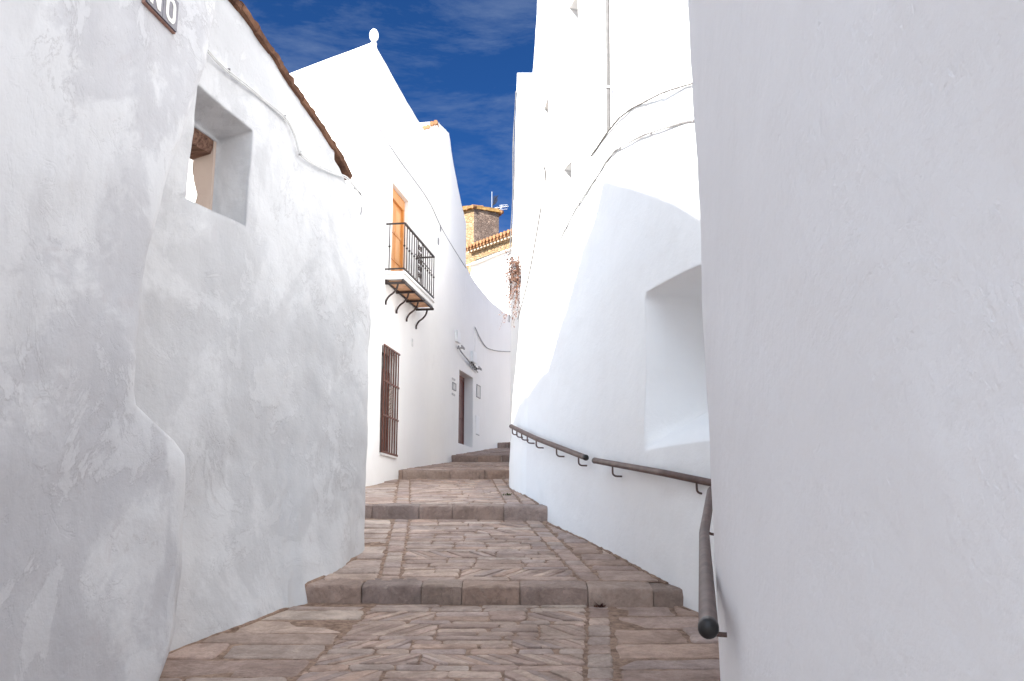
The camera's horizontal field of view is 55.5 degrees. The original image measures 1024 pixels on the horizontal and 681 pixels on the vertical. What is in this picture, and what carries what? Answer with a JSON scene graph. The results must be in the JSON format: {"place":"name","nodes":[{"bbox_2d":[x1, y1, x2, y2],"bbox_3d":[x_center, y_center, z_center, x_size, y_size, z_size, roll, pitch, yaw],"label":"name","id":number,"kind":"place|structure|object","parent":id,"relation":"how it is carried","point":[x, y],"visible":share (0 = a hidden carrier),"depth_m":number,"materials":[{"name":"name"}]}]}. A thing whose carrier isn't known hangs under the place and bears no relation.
{"place":"outdoors","nodes":[
{"label":"outdoors","id":0,"kind":"place"},
{"bbox_2d":[239,0,536,233],"label":"sky","id":1,"kind":"structure","parent":0,"point":[456,64],"materials":[{"name":"blue"}]},
{"bbox_2d":[169,494,691,653],"bbox_3d":[0.340,2.003,9.616,3.183,1.488,8.212,-3,-12,16],"label":"street edge","id":2,"kind":"object","parent":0,"point":[638,568],"visible":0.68,"depth_m":8.04,"materials":[{"name":"stone"}]},
{"bbox_2d":[159,603,719,680],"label":"street paving","id":3,"kind":"structure","parent":0,"point":[360,642],"depth_m":6.55,"materials":[{"name":"stone"}]},
{"bbox_2d":[365,479,534,504],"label":"street paving","id":4,"kind":"structure","parent":0,"point":[446,491],"depth_m":13.31,"materials":[{"name":"stone"}]},
{"bbox_2d":[398,469,508,478],"bbox_3d":[-0.671,2.270,16.222,3.065,0.275,0.287,-1,-11,3],"label":"street step","id":5,"kind":"object","parent":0,"point":[458,474],"visible":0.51,"depth_m":16.13,"materials":[{"name":"stone"}]},
{"bbox_2d":[402,462,508,469],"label":"street paving","id":6,"kind":"structure","parent":0,"point":[477,465],"depth_m":17.67,"materials":[{"name":"stone"}]},
{"bbox_2d":[365,503,547,520],"bbox_3d":[-0.914,2.067,11.500,4.209,0.314,0.287,-1,-11,6],"label":"street step","id":7,"kind":"object","parent":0,"point":[522,512],"visible":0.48,"depth_m":11.37,"materials":[{"name":"stone"}]},
{"bbox_2d":[451,455,509,461],"bbox_3d":[-0.504,2.469,20.036,2.794,0.258,0.286,0,-11,2],"label":"street step","id":8,"kind":"object","parent":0,"point":[480,458],"visible":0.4,"depth_m":19.93,"materials":[{"name":"stone"}]},
{"bbox_2d":[456,448,509,454],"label":"street paving","id":9,"kind":"structure","parent":0,"point":[499,451],"depth_m":21.30,"materials":[{"name":"stone"}]},
{"bbox_2d":[323,518,658,584],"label":"street paving","id":10,"kind":"structure","parent":0,"point":[422,550],"depth_m":9.19,"materials":[{"name":"stone"}]},
{"bbox_2d":[306,578,682,607],"bbox_3d":[-0.083,2.102,7.964,4.447,0.304,0.289,-1,-11,3],"label":"street step","id":11,"kind":"object","parent":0,"point":[482,593],"visible":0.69,"depth_m":7.87,"materials":[{"name":"stone"}]},
{"bbox_2d":[497,442,509,447],"bbox_3d":[0.285,2.632,24.059,2.764,0.256,0.289,0,-11,0],"label":"street step","id":12,"kind":"object","parent":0,"point":[503,445],"visible":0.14,"depth_m":23.95,"materials":[{"name":"stone"}]},
{"bbox_3d":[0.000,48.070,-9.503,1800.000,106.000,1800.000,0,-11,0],"label":"ground","id":13,"kind":"structure","parent":0,"visible":0},
{"bbox_2d":[0,0,215,680],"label":"old house","id":14,"kind":"structure","parent":13,"relation":"on","point":[96,97],"depth_m":5.17,"materials":[{"name":"white paint"}]},
{"bbox_2d":[141,0,178,33],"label":"street sign","id":15,"kind":"object","parent":14,"relation":"attached to","point":[164,13],"visible":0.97,"depth_m":6.10,"materials":[{"name":"ceramic"}]},
{"bbox_2d":[134,0,372,651],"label":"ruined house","id":16,"kind":"structure","parent":13,"relation":"on","point":[251,386],"depth_m":7.86,"materials":[{"name":"paint"}]},
{"bbox_2d":[207,49,362,213],"bbox_3d":[-1.965,-1.820,8.318,0.050,0.680,2.802,-4,-12,20],"label":"wall cable","id":17,"kind":"object","parent":16,"relation":"attached to","point":[228,71],"depth_m":8.37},
{"bbox_2d":[186,29,465,486],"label":"white house","id":18,"kind":"structure","parent":13,"relation":"on","point":[356,99],"depth_m":16.72,"materials":[{"name":"paint"}]},
{"bbox_2d":[379,344,399,458],"bbox_3d":[-2.065,1.001,15.711,0.244,1.750,0.941,-2,-11,8],"label":"barred window","id":19,"kind":"structure","parent":18,"relation":"in","point":[386,409],"depth_m":15.73,"materials":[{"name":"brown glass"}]},
{"bbox_2d":[391,188,404,270],"bbox_3d":[-2.034,-1.748,16.694,0.094,1.645,1.012,-2,-11,9],"label":"balcony door","id":20,"kind":"structure","parent":18,"relation":"in","point":[397,253],"depth_m":16.92,"materials":[{"name":"orange wood"}]},
{"bbox_2d":[373,130,465,267],"bbox_3d":[-1.625,-1.173,18.219,0.061,3.369,6.815,-2,-11,10],"label":"facade cable","id":21,"kind":"object","parent":18,"relation":"attached to","point":[416,183],"visible":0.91,"depth_m":17.54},
{"bbox_2d":[452,382,455,390],"bbox_3d":[-1.214,0.965,20.349,0.028,0.160,0.268,-2,-11,12],"label":"house plate","id":22,"kind":"object","parent":18,"relation":"attached to","point":[453,386],"visible":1,"depth_m":20.31,"materials":[{"name":"white ceramic"}]},
{"bbox_2d":[455,330,460,343],"bbox_3d":[-1.159,-0.076,20.706,0.072,0.250,0.267,-2,-11,12],"label":"junction box","id":23,"kind":"object","parent":18,"relation":"attached to","point":[457,336],"visible":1,"depth_m":20.64,"materials":[{"name":"white plastic"}]},
{"bbox_2d":[458,375,463,444],"bbox_3d":[-1.242,1.506,21.284,0.085,1.560,1.201,-2,-11,12],"label":"street door","id":24,"kind":"structure","parent":18,"relation":"in","point":[461,380],"depth_m":21.64,"materials":[{"name":"brown wood"}]},
{"bbox_2d":[459,267,510,452],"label":"garden wall","id":25,"kind":"structure","parent":13,"relation":"on","point":[490,408],"depth_m":23.23,"materials":[{"name":"white paint"}]},
{"bbox_2d":[457,345,481,372],"bbox_3d":[-0.944,0.415,21.424,0.181,0.326,1.772,-2,-11,12],"label":"insulator bracket","id":26,"kind":"object","parent":25,"relation":"attached to","point":[471,362],"visible":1,"depth_m":21.50,"materials":[{"name":"grey metal"}]},
{"bbox_2d":[470,351,476,363],"bbox_3d":[-0.871,0.382,21.991,0.072,0.250,0.348,-2,-11,12],"label":"junction box","id":27,"kind":"object","parent":25,"relation":"attached to","point":[473,357],"visible":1,"depth_m":21.87,"materials":[{"name":"white plastic"}]},
{"bbox_2d":[476,415,478,435],"bbox_3d":[-0.791,1.937,22.185,0.023,0.436,0.331,-2,-11,12],"label":"meter cover","id":28,"kind":"object","parent":25,"relation":"attached to","point":[477,425],"visible":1,"depth_m":22.16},
{"bbox_2d":[476,415,478,434],"bbox_3d":[-0.792,1.930,22.187,0.022,0.420,0.331,-2,-11,12],"label":"door","id":29,"kind":"structure","parent":28,"relation":"in","point":[477,417],"depth_m":22.16,"materials":[{"name":"white"}]},
{"bbox_2d":[476,384,480,398],"bbox_3d":[-0.776,1.176,22.396,0.028,0.300,0.352,-2,-11,12],"label":"wall plaque","id":30,"kind":"object","parent":25,"relation":"attached to","point":[478,391],"depth_m":22.38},
{"bbox_2d":[475,327,510,351],"bbox_3d":[-0.199,0.331,24.521,0.214,0.961,4.840,-4,-12,17],"label":"bend cable","id":31,"kind":"object","parent":25,"relation":"attached to","point":[487,347],"visible":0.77,"depth_m":23.38,"materials":[{"name":"grey"}]},
{"bbox_2d":[462,205,512,274],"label":"church","id":32,"kind":"structure","parent":13,"relation":"on","point":[484,238],"depth_m":46.97,"materials":[{"name":"brick"}]},
{"bbox_2d":[475,251,499,260],"bbox_3d":[-0.814,-3.173,37.240,0.360,0.100,1.470,9,-14,-39],"label":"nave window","id":33,"kind":"structure","parent":32,"relation":"in","point":[498,251],"depth_m":37.20,"materials":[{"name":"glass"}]},
{"bbox_2d":[467,248,511,314],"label":"white wall","id":34,"kind":"structure","parent":13,"relation":"on","point":[486,273],"depth_m":34.44,"materials":[{"name":"white paint"}]},
{"bbox_2d":[510,73,532,440],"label":"white block","id":35,"kind":"structure","parent":13,"relation":"on","point":[523,110],"depth_m":18.42,"materials":[{"name":"white paint"}]},
{"bbox_2d":[509,91,516,321],"bbox_3d":[0.014,-2.573,18.337,0.151,4.561,0.015,0,-11,0],"label":"corner cable","id":36,"kind":"object","parent":35,"relation":"attached to","point":[512,196],"visible":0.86,"depth_m":18.38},
{"bbox_2d":[509,0,717,616],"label":"niche house","id":37,"kind":"structure","parent":13,"relation":"on","point":[610,363],"depth_m":9.61,"materials":[{"name":"white paint"}]},
{"bbox_2d":[499,247,522,327],"bbox_3d":[-0.009,-0.813,15.416,0.504,1.356,0.480,0,-11,0],"label":"dry plant","id":38,"kind":"object","parent":37,"relation":"attached to","point":[516,272],"visible":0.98,"depth_m":15.45,"materials":[{"name":"brown plant"}]},
{"bbox_2d":[517,163,548,319],"bbox_3d":[0.270,-1.259,13.252,0.112,1.330,3.083,1,-11,-5],"label":"conduit","id":39,"kind":"object","parent":37,"relation":"attached to","point":[543,182],"visible":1,"depth_m":11.82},
{"bbox_2d":[509,424,588,465],"bbox_3d":[0.318,1.216,11.773,0.252,0.840,4.027,2,-11,-11],"label":"handrail","id":40,"kind":"object","parent":37,"relation":"attached to","point":[585,457],"visible":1,"depth_m":10.91,"materials":[{"name":"grey metal"}]},
{"bbox_2d":[605,0,613,129],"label":"drainpipe","id":41,"kind":"object","parent":37,"relation":"attached to","point":[608,87],"visible":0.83,"depth_m":10.27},
{"bbox_2d":[555,118,693,251],"bbox_3d":[1.058,-1.679,9.642,0.137,0.526,4.095,3,-12,-17],"label":"ledge cable","id":42,"kind":"object","parent":37,"relation":"attached to","point":[651,132],"visible":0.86,"depth_m":9.65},
{"bbox_2d":[688,0,1023,680],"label":"corner house","id":43,"kind":"structure","parent":13,"relation":"on","point":[860,164],"depth_m":1.62,"materials":[{"name":"white paint"}]},
{"bbox_2d":[592,457,726,638],"bbox_3d":[1.130,1.016,6.139,0.948,1.063,6.740,0,-11,2],"label":"handrail","id":44,"kind":"object","parent":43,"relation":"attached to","point":[708,626],"visible":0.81,"depth_m":4.42,"materials":[{"name":"grey metal"}]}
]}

